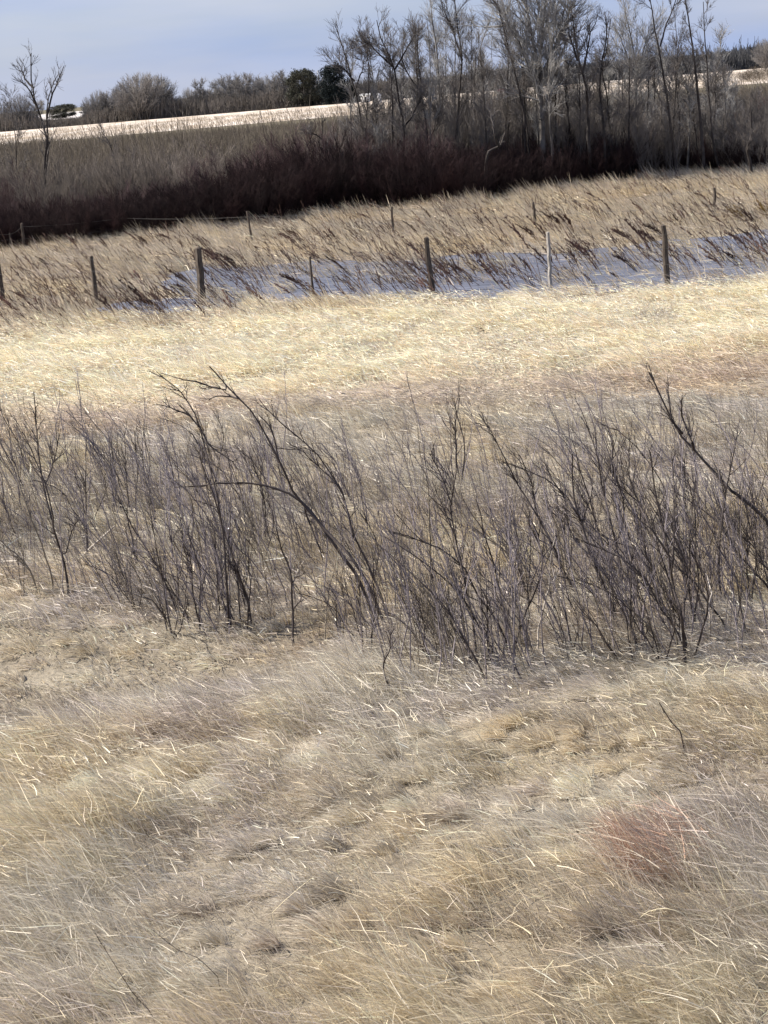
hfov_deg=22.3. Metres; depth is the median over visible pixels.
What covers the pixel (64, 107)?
dense tree
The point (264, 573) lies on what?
bare sapling
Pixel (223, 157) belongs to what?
willow shrub
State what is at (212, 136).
olive brush
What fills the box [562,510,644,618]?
bare sapling
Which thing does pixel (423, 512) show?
bare sapling
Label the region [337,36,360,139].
bare tree
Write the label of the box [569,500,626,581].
bare sapling
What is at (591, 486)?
bare sapling
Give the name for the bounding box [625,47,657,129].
bare tree
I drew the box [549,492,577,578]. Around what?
bare sapling
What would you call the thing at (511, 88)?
willow shrub
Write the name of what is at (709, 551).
bare sapling
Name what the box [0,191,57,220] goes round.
willow shrub
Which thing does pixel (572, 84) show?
bare tree
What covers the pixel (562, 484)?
bare sapling
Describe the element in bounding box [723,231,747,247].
weed stalk
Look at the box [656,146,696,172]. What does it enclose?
willow shrub
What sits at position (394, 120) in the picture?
willow shrub
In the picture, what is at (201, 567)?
bare sapling
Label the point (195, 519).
bare sapling
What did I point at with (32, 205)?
willow shrub
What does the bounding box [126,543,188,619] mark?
bare sapling
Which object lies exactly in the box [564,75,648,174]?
willow shrub
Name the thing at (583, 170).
willow shrub
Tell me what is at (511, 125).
willow shrub
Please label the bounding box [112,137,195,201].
willow shrub
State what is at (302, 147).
willow shrub
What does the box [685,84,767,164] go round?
willow shrub
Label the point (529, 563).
bare sapling
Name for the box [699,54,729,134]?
bare tree
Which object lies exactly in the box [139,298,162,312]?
weed stalk
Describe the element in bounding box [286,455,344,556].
bare sapling
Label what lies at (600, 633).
bare sapling
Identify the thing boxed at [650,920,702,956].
grass stalk
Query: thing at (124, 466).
bare sapling
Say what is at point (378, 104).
bare tree
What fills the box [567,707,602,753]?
grass stalk
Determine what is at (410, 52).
bare tree
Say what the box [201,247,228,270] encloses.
weed stalk
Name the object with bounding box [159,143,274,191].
willow shrub
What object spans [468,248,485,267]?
weed stalk
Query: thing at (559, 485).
bare sapling
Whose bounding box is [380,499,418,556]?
bare sapling
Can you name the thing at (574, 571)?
bare sapling
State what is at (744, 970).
grass stalk
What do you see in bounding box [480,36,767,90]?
distant wood
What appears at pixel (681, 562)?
bare sapling
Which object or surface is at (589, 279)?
weed stalk
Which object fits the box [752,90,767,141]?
willow shrub
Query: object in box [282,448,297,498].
bare sapling
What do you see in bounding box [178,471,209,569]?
bare sapling
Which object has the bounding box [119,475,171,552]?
bare sapling
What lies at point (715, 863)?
grass stalk
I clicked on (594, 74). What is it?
bare tree
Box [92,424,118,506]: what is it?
bare sapling
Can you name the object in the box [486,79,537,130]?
willow shrub
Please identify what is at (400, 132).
willow shrub
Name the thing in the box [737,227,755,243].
weed stalk
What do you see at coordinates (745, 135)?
willow shrub
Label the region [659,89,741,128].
willow shrub
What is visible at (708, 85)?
bare tree
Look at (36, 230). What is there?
willow shrub
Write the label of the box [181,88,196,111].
bare tree
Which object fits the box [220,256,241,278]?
weed stalk
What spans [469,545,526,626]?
bare sapling
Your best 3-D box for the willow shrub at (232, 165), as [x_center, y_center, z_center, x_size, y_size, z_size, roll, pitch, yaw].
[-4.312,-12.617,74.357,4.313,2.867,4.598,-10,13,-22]
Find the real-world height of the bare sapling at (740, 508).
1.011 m
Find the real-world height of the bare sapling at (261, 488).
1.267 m
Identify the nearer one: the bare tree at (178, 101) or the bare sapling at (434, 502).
the bare sapling at (434, 502)
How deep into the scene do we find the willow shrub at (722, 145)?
81.17 m
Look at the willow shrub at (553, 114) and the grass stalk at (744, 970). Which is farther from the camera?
the willow shrub at (553, 114)
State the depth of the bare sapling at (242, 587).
17.82 m
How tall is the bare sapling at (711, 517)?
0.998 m
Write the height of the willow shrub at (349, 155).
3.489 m
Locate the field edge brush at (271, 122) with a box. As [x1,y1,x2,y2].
[0,64,767,162]
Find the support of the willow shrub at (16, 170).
on the ground at (40, 674)
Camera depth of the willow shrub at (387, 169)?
75.26 m
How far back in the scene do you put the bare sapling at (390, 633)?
15.15 m
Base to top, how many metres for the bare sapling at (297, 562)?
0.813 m
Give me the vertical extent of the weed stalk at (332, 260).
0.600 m
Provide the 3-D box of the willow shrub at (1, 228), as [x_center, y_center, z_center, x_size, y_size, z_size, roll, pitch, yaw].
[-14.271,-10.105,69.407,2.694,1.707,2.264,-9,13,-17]
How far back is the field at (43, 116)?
1136.84 m
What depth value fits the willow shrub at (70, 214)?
69.19 m
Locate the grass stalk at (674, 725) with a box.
[659,702,684,750]
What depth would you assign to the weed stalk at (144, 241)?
64.05 m
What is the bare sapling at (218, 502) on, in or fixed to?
on the ground at (40, 674)
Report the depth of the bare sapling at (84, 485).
20.11 m
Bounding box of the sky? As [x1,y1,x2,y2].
[0,0,767,111]
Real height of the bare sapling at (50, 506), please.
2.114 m
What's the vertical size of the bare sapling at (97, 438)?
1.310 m
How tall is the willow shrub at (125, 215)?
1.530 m
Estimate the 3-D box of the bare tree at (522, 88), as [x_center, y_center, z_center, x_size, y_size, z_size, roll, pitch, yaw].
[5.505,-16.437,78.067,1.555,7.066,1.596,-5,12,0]
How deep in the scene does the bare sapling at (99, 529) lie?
19.26 m
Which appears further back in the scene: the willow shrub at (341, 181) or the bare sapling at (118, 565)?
the willow shrub at (341, 181)
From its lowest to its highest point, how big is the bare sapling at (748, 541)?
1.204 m
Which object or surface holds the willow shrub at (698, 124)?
on the ground at (40, 674)
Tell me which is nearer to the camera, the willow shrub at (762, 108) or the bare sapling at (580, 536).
the bare sapling at (580, 536)
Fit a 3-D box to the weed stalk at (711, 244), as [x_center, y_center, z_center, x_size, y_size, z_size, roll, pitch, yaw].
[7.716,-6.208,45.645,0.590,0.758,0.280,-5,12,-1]
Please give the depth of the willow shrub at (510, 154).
76.28 m
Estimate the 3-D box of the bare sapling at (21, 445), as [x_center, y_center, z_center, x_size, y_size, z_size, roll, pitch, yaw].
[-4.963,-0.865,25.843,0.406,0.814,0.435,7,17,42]
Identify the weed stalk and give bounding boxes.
[0,295,18,312]
[9,290,28,299]
[27,298,45,311]
[98,291,114,313]
[118,279,147,305]
[129,270,143,284]
[135,234,149,245]
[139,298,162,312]
[143,290,165,305]
[161,286,185,302]
[170,271,192,288]
[188,295,207,316]
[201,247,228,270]
[202,249,225,270]
[205,287,222,302]
[216,252,241,272]
[218,289,233,310]
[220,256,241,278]
[246,286,266,302]
[274,283,296,297]
[279,272,309,293]
[280,232,303,249]
[305,282,321,301]
[323,228,339,246]
[326,256,347,271]
[401,236,424,260]
[415,276,431,295]
[418,277,434,290]
[432,266,456,289]
[435,266,461,283]
[451,265,472,279]
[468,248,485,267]
[471,252,494,278]
[504,216,531,251]
[513,253,532,272]
[516,224,540,243]
[526,216,545,240]
[539,211,563,228]
[541,245,562,272]
[554,211,573,229]
[564,238,597,268]
[567,248,577,265]
[580,272,596,286]
[582,241,600,264]
[611,228,639,249]
[612,254,636,270]
[624,218,650,252]
[636,229,661,248]
[643,223,661,236]
[684,252,703,267]
[699,232,723,260]
[704,255,723,267]
[718,249,738,264]
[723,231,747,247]
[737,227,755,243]
[739,208,760,228]
[743,235,767,260]
[749,224,767,240]
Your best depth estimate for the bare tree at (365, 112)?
77.85 m
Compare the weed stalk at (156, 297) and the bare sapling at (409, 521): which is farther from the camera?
the weed stalk at (156, 297)
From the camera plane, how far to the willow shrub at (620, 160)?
77.55 m
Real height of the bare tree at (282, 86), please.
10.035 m
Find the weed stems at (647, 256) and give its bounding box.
[0,163,767,331]
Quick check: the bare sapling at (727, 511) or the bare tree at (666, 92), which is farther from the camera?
the bare tree at (666, 92)
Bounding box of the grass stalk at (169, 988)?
[149,971,184,1018]
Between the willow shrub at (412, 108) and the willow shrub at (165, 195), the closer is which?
the willow shrub at (165, 195)
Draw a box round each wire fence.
[0,224,767,302]
[2,187,754,248]
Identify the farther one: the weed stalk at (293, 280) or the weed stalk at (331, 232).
the weed stalk at (331, 232)
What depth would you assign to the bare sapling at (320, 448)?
22.78 m
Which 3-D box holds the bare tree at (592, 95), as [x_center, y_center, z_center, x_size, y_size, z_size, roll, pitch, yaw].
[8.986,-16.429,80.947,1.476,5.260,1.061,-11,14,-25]
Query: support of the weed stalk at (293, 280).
on the ice
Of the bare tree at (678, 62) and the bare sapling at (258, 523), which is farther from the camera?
the bare tree at (678, 62)
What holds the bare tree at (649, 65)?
on the ground at (40, 674)
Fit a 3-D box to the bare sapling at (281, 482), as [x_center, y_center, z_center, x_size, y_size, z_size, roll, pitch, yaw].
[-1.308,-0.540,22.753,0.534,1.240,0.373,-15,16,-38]
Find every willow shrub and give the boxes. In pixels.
[0,152,41,209]
[0,155,51,212]
[0,176,22,216]
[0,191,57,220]
[0,193,27,217]
[0,194,68,240]
[0,206,20,250]
[0,206,36,247]
[0,209,48,246]
[2,151,101,217]
[3,168,68,207]
[14,210,68,245]
[16,194,92,238]
[21,135,115,202]
[23,193,104,242]
[36,163,107,206]
[41,182,105,213]
[44,204,113,239]
[46,193,94,231]
[58,185,147,232]
[62,155,137,199]
[72,194,146,238]
[73,150,151,205]
[80,146,177,196]
[83,137,155,198]
[91,183,155,227]
[92,140,154,179]
[94,177,157,208]
[97,196,158,235]
[108,127,190,188]
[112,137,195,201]
[114,186,201,232]
[121,188,168,228]
[124,174,223,227]
[126,176,179,203]
[135,130,232,193]
[136,157,189,196]
[143,187,228,230]
[153,138,221,184]
[154,168,257,227]
[155,172,256,222]
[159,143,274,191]
[168,171,230,195]
[177,167,274,221]
[183,142,244,174]
[194,153,294,220]
[197,142,298,212]
[199,140,256,174]
[199,178,254,222]
[201,157,305,223]
[210,139,265,165]
[222,146,316,216]
[227,143,319,172]
[230,152,335,218]
[235,139,353,212]
[254,124,388,207]
[254,130,338,171]
[257,149,357,214]
[261,132,326,159]
[262,113,385,190]
[267,151,375,211]
[303,112,390,168]
[305,133,394,157]
[315,112,380,150]
[315,119,373,157]
[322,129,400,175]
[323,165,375,207]
[327,104,407,152]
[332,88,399,137]
[339,105,440,159]
[341,157,418,207]
[346,142,457,207]
[351,142,427,203]
[355,100,442,141]
[357,118,454,198]
[364,136,488,204]
[369,114,460,166]
[376,96,459,139]
[376,143,458,198]
[381,134,498,196]
[383,117,476,165]
[385,90,476,153]
[396,80,448,137]
[404,107,491,157]
[414,78,486,134]
[419,148,502,202]
[420,143,498,196]
[427,136,500,165]
[433,68,512,141]
[433,69,504,158]
[433,78,531,156]
[436,144,515,200]
[446,72,506,126]
[458,140,529,193]
[460,136,520,159]
[467,71,519,124]
[473,87,538,166]
[476,143,562,192]
[476,153,535,193]
[480,123,562,161]
[482,74,569,149]
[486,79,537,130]
[488,126,539,158]
[493,70,543,116]
[496,96,560,136]
[496,145,562,187]
[510,136,572,184]
[512,89,578,148]
[513,125,618,182]
[513,142,586,188]
[514,66,577,128]
[527,120,602,173]
[532,144,608,185]
[535,74,601,180]
[546,83,624,119]
[555,128,651,181]
[557,85,646,161]
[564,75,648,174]
[576,101,668,175]
[583,132,666,179]
[584,80,665,132]
[585,86,648,119]
[614,129,693,175]
[626,96,690,174]
[631,99,733,169]
[645,98,710,139]
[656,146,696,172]
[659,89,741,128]
[667,106,748,148]
[672,102,731,146]
[673,135,723,170]
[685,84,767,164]
[692,133,749,165]
[695,100,753,142]
[699,148,738,170]
[706,102,767,168]
[713,135,767,169]
[723,112,766,140]
[725,93,767,140]
[732,68,766,81]
[734,83,767,131]
[742,63,767,79]
[743,141,766,165]
[745,103,767,150]
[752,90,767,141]
[752,150,767,167]
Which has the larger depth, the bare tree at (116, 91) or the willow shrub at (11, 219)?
the bare tree at (116, 91)
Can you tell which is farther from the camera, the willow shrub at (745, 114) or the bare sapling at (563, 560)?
the willow shrub at (745, 114)
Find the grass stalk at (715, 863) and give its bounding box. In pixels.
[688,843,726,904]
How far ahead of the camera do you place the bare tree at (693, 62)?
76.42 m
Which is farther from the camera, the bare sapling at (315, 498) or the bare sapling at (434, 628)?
the bare sapling at (315, 498)
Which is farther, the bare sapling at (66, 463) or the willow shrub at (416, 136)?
the willow shrub at (416, 136)
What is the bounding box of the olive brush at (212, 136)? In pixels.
[0,79,767,188]
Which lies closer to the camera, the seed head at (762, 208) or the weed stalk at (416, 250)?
the weed stalk at (416, 250)
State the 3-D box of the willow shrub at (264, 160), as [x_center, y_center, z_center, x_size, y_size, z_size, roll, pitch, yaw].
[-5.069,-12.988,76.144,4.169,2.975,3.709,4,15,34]
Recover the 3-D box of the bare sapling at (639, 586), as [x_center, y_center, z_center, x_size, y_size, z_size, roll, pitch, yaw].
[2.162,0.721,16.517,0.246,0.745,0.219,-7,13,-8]
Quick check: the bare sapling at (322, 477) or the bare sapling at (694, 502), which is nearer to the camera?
the bare sapling at (694, 502)
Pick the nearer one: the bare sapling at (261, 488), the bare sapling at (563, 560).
the bare sapling at (563, 560)
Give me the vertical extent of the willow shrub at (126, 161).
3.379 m
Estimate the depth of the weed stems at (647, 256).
50.57 m
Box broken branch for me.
[78,525,114,559]
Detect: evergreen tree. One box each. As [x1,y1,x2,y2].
[316,61,352,104]
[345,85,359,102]
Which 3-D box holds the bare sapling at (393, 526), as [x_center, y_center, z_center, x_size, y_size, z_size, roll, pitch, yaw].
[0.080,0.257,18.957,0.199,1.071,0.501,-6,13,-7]
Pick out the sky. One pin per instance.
(99, 42)
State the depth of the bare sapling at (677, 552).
16.63 m
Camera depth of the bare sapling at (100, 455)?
23.54 m
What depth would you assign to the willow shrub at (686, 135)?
79.60 m
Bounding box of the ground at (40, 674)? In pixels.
[0,64,767,1023]
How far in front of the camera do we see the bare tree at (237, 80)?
499.08 m
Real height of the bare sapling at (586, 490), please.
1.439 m
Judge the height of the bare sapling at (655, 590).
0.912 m
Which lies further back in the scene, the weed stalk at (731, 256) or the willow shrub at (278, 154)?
the willow shrub at (278, 154)
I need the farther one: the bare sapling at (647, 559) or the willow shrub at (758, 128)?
the willow shrub at (758, 128)
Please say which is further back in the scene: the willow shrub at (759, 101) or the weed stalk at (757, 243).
the willow shrub at (759, 101)
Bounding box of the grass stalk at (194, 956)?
[153,930,221,997]
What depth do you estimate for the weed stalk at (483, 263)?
44.91 m
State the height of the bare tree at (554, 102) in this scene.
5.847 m
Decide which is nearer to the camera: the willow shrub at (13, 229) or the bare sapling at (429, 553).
the bare sapling at (429, 553)
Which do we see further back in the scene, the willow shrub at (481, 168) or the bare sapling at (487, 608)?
the willow shrub at (481, 168)
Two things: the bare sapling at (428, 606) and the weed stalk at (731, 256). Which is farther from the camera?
the weed stalk at (731, 256)
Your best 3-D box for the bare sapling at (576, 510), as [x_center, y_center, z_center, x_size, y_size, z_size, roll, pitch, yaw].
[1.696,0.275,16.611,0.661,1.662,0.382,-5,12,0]
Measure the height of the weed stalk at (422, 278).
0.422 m
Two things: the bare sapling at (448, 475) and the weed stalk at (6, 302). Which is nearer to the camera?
the bare sapling at (448, 475)
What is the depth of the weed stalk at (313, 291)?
42.42 m
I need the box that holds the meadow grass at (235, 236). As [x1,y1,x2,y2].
[0,156,767,342]
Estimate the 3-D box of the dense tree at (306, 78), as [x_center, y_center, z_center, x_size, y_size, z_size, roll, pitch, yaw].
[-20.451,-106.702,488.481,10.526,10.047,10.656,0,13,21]
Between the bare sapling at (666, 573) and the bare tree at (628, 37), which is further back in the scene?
the bare tree at (628, 37)
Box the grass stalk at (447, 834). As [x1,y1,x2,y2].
[433,824,472,864]
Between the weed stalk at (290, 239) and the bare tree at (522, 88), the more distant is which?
the bare tree at (522, 88)
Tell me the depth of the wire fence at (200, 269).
44.06 m
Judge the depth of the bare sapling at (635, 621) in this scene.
15.51 m
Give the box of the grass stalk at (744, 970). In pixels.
[714,934,767,1006]
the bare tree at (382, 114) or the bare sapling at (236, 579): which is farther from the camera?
the bare tree at (382, 114)
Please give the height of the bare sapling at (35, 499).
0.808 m
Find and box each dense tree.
[49,103,82,118]
[283,68,323,107]
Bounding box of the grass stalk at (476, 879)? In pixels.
[438,828,496,937]
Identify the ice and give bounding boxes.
[89,229,767,314]
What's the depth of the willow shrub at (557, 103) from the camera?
85.45 m
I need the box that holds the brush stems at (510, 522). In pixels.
[0,369,767,684]
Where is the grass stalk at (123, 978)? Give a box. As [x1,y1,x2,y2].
[95,933,154,1021]
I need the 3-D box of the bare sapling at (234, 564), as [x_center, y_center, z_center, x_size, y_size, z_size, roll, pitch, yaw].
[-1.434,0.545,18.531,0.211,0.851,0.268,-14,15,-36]
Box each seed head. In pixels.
[725,204,745,221]
[754,198,767,214]
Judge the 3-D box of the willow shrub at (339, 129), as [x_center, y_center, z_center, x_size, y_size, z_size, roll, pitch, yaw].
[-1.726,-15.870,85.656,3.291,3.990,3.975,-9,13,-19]
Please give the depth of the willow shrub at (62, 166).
81.91 m
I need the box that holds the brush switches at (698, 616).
[0,377,767,688]
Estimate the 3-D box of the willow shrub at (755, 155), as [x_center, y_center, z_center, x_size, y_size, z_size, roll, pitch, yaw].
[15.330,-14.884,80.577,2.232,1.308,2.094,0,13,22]
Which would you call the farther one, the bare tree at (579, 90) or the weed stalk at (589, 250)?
the bare tree at (579, 90)
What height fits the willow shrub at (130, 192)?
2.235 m
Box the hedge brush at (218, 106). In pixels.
[0,64,512,131]
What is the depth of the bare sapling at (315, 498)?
20.21 m
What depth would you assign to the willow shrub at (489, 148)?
78.26 m
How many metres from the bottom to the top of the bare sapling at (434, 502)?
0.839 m
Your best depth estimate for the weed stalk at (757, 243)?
43.65 m
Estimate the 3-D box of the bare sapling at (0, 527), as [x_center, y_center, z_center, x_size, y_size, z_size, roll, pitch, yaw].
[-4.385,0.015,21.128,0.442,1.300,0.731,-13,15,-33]
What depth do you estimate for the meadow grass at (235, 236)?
56.88 m
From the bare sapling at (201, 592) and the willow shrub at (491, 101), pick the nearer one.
the bare sapling at (201, 592)
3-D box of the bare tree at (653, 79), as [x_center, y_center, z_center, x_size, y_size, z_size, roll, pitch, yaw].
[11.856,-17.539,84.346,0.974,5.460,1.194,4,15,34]
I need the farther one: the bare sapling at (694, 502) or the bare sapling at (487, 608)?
the bare sapling at (694, 502)
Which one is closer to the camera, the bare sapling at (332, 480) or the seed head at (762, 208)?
the bare sapling at (332, 480)
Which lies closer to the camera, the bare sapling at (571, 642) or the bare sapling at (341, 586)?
the bare sapling at (571, 642)
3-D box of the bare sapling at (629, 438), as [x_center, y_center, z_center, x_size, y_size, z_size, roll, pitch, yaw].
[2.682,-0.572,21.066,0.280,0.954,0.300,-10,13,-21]
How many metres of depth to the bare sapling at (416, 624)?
15.73 m
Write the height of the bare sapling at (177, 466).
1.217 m
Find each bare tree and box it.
[0,82,31,181]
[0,100,13,120]
[8,93,33,128]
[10,41,65,207]
[26,99,44,120]
[79,97,93,116]
[89,88,107,118]
[95,119,122,165]
[98,90,115,113]
[106,72,167,119]
[112,81,132,109]
[138,74,179,117]
[170,96,184,114]
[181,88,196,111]
[192,77,209,107]
[202,88,217,100]
[207,78,222,97]
[216,73,233,99]
[224,72,244,108]
[234,72,259,109]
[245,75,264,95]
[253,79,270,96]
[264,73,280,106]
[273,70,289,106]
[300,115,336,163]
[314,11,383,145]
[330,128,343,157]
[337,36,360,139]
[342,6,432,146]
[345,19,383,146]
[351,30,392,149]
[354,14,377,126]
[364,69,391,156]
[377,23,402,130]
[377,47,399,140]
[378,47,405,152]
[383,15,450,156]
[384,54,419,121]
[396,36,431,132]
[397,37,422,123]
[402,14,428,131]
[418,0,458,137]
[418,23,440,156]
[422,31,449,145]
[431,0,477,146]
[432,11,454,104]
[436,7,471,129]
[442,52,461,130]
[447,0,605,187]
[449,29,475,122]
[459,20,499,147]
[460,7,484,114]
[462,11,497,127]
[466,45,496,129]
[467,47,500,149]
[483,0,535,163]
[483,104,509,193]
[484,32,503,101]
[492,14,514,119]
[493,4,520,152]
[498,35,521,112]
[500,17,537,148]
[506,45,539,153]
[526,62,547,164]
[537,32,557,128]
[538,0,574,187]
[538,46,581,178]
[543,31,572,112]
[553,52,578,148]
[554,32,580,119]
[555,1,604,184]
[560,21,590,162]
[565,66,588,116]
[567,53,593,134]
[580,54,614,131]
[583,54,606,118]
[586,9,616,179]
[589,42,614,128]
[594,11,622,135]
[596,39,619,127]
[602,0,678,123]
[607,27,627,106]
[608,47,654,177]
[611,59,630,134]
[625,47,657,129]
[634,0,691,178]
[637,48,666,130]
[639,24,663,121]
[642,46,660,130]
[645,33,679,130]
[648,48,669,123]
[656,45,692,173]
[660,19,698,172]
[665,4,685,152]
[668,67,717,151]
[673,55,703,170]
[674,43,699,110]
[680,0,705,170]
[691,0,723,171]
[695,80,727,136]
[697,54,717,110]
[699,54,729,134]
[709,21,740,138]
[712,64,739,130]
[719,73,747,133]
[743,99,760,173]
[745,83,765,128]
[749,39,767,67]
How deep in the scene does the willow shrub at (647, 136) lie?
78.34 m
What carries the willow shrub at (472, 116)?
on the ground at (40, 674)
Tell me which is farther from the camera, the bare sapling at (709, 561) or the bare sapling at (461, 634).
the bare sapling at (709, 561)
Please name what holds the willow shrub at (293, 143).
on the ground at (40, 674)
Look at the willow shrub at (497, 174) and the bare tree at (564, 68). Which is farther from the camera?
the bare tree at (564, 68)
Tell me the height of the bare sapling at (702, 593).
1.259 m
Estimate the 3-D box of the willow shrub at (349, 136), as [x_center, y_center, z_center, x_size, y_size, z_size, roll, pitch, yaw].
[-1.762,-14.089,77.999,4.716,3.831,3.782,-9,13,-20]
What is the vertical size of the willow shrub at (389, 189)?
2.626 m
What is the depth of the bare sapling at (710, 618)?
15.98 m
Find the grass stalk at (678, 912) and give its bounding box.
[640,908,697,948]
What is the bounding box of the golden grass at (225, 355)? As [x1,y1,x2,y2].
[0,258,767,442]
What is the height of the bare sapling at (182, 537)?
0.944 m
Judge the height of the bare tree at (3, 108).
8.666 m
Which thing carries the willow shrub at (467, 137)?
on the ground at (40, 674)
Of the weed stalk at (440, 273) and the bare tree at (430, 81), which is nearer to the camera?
the weed stalk at (440, 273)
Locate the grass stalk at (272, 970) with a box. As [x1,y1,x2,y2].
[250,942,278,1004]
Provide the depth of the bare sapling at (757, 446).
22.16 m
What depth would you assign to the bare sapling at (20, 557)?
19.18 m
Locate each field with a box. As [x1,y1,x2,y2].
[0,68,767,144]
[41,111,82,119]
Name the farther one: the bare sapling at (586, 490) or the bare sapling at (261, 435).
the bare sapling at (261, 435)
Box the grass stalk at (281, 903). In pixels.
[272,878,311,938]
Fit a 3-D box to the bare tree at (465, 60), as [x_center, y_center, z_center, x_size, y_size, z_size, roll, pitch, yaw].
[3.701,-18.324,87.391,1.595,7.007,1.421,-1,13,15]
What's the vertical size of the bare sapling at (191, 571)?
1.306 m
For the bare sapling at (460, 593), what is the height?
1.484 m
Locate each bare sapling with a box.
[0,403,24,471]
[0,405,28,498]
[0,423,27,467]
[0,431,21,509]
[0,443,53,593]
[0,471,20,548]
[0,489,5,554]
[4,392,80,596]
[11,534,25,588]
[13,437,25,490]
[21,470,43,526]
[33,457,113,526]
[40,448,82,484]
[61,395,121,514]
[64,404,126,491]
[67,500,89,544]
[72,417,93,565]
[77,500,125,586]
[79,547,111,598]
[83,553,146,612]
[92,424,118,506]
[92,541,136,614]
[103,475,176,614]
[105,429,123,496]
[112,414,140,516]
[115,450,146,489]
[116,575,167,632]
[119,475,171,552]
[121,514,138,565]
[124,537,140,608]
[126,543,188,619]
[130,422,151,482]
[134,440,155,521]
[134,497,189,637]
[143,572,190,619]
[149,369,240,630]
[154,446,222,541]
[156,403,231,464]
[157,402,182,519]
[162,366,384,622]
[164,422,220,506]
[165,498,209,630]
[171,502,191,581]
[174,477,373,614]
[176,480,211,559]
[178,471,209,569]
[180,512,245,612]
[181,430,193,487]
[184,537,216,636]
[186,526,220,597]
[190,420,214,496]
[190,440,258,505]
[191,478,284,560]
[192,442,219,522]
[196,445,252,631]
[198,512,237,547]
[199,479,233,592]
[200,477,236,626]
[202,498,240,612]
[213,565,231,627]
[218,495,273,584]
[219,530,242,607]
[221,518,251,607]
[224,524,254,633]
[226,489,273,553]
[227,462,250,577]
[231,411,283,485]
[240,434,276,542]
[243,420,286,508]
[247,401,272,506]
[247,430,275,508]
[251,395,386,618]
[251,540,276,608]
[252,489,266,535]
[267,533,309,598]
[268,497,307,648]
[278,478,330,551]
[279,451,322,524]
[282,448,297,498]
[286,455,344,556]
[295,570,388,643]
[298,476,331,533]
[298,491,386,581]
[302,562,343,645]
[303,428,351,500]
[312,547,344,644]
[313,460,330,498]
[320,559,346,644]
[321,503,382,583]
[321,567,383,637]
[333,411,368,535]
[334,568,367,657]
[343,531,380,649]
[351,599,370,646]
[356,492,393,590]
[372,506,407,613]
[373,487,414,607]
[378,482,402,579]
[378,544,455,661]
[378,597,441,668]
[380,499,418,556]
[382,547,484,680]
[383,508,440,590]
[383,623,395,693]
[384,536,496,659]
[386,490,563,649]
[392,579,419,669]
[394,486,433,542]
[394,550,411,625]
[398,549,476,639]
[400,564,451,655]
[401,472,450,589]
[402,538,481,635]
[404,580,430,649]
[410,531,466,644]
[410,567,440,661]
[416,444,467,522]
[418,474,473,558]
[421,414,477,653]
[421,489,472,664]
[425,450,448,516]
[430,461,446,540]
[432,407,458,477]
[433,554,465,668]
[436,378,472,489]
[446,585,489,650]
[463,450,480,520]
[468,407,573,594]
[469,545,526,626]
[471,501,528,587]
[471,554,497,656]
[475,566,496,663]
[485,496,522,680]
[495,490,525,586]
[497,478,518,584]
[498,431,641,568]
[498,496,573,592]
[501,472,519,556]
[501,533,524,601]
[504,578,587,650]
[509,569,531,649]
[530,436,583,510]
[531,424,547,503]
[535,430,573,480]
[537,526,559,647]
[539,451,619,625]
[541,464,600,554]
[541,470,574,562]
[545,508,576,590]
[548,431,567,547]
[549,490,603,542]
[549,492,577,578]
[552,504,618,588]
[552,630,587,659]
[554,550,590,595]
[556,493,650,579]
[556,551,646,628]
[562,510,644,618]
[564,550,633,664]
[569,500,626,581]
[570,554,690,664]
[572,507,728,657]
[574,391,625,596]
[574,467,604,511]
[575,547,619,610]
[576,492,639,644]
[578,521,610,595]
[584,357,602,474]
[589,436,642,536]
[591,418,665,547]
[591,508,678,660]
[591,516,648,579]
[595,440,650,544]
[596,476,696,628]
[599,438,626,517]
[600,451,632,536]
[605,440,699,665]
[609,457,686,649]
[615,416,640,494]
[618,540,680,629]
[624,558,652,612]
[625,393,686,491]
[626,543,653,653]
[628,404,654,472]
[628,490,696,613]
[632,475,663,610]
[635,474,699,587]
[641,492,681,542]
[642,360,767,527]
[649,478,720,541]
[660,510,704,612]
[662,498,745,632]
[663,450,711,546]
[664,469,690,594]
[668,488,749,576]
[669,528,685,588]
[670,420,699,520]
[671,428,703,515]
[671,472,693,523]
[677,516,722,605]
[680,422,736,587]
[681,466,715,621]
[688,516,719,578]
[695,520,727,606]
[698,504,767,588]
[699,464,731,539]
[699,558,712,645]
[709,484,736,543]
[710,418,746,603]
[724,457,738,505]
[725,483,767,609]
[726,471,767,567]
[727,514,767,597]
[728,474,752,563]
[731,490,757,547]
[733,468,767,566]
[735,415,767,534]
[737,392,767,471]
[740,505,767,569]
[744,480,763,586]
[746,514,767,581]
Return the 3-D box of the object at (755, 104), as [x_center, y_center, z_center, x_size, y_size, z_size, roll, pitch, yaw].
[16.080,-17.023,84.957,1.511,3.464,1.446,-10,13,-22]
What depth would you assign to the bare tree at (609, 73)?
82.94 m
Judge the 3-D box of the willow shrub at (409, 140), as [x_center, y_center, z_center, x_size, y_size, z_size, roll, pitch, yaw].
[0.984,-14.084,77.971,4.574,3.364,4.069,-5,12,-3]
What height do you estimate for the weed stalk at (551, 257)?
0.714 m
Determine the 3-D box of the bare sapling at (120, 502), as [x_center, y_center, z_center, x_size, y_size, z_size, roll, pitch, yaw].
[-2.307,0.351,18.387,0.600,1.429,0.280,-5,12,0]
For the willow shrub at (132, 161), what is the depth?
80.50 m
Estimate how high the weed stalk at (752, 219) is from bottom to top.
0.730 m

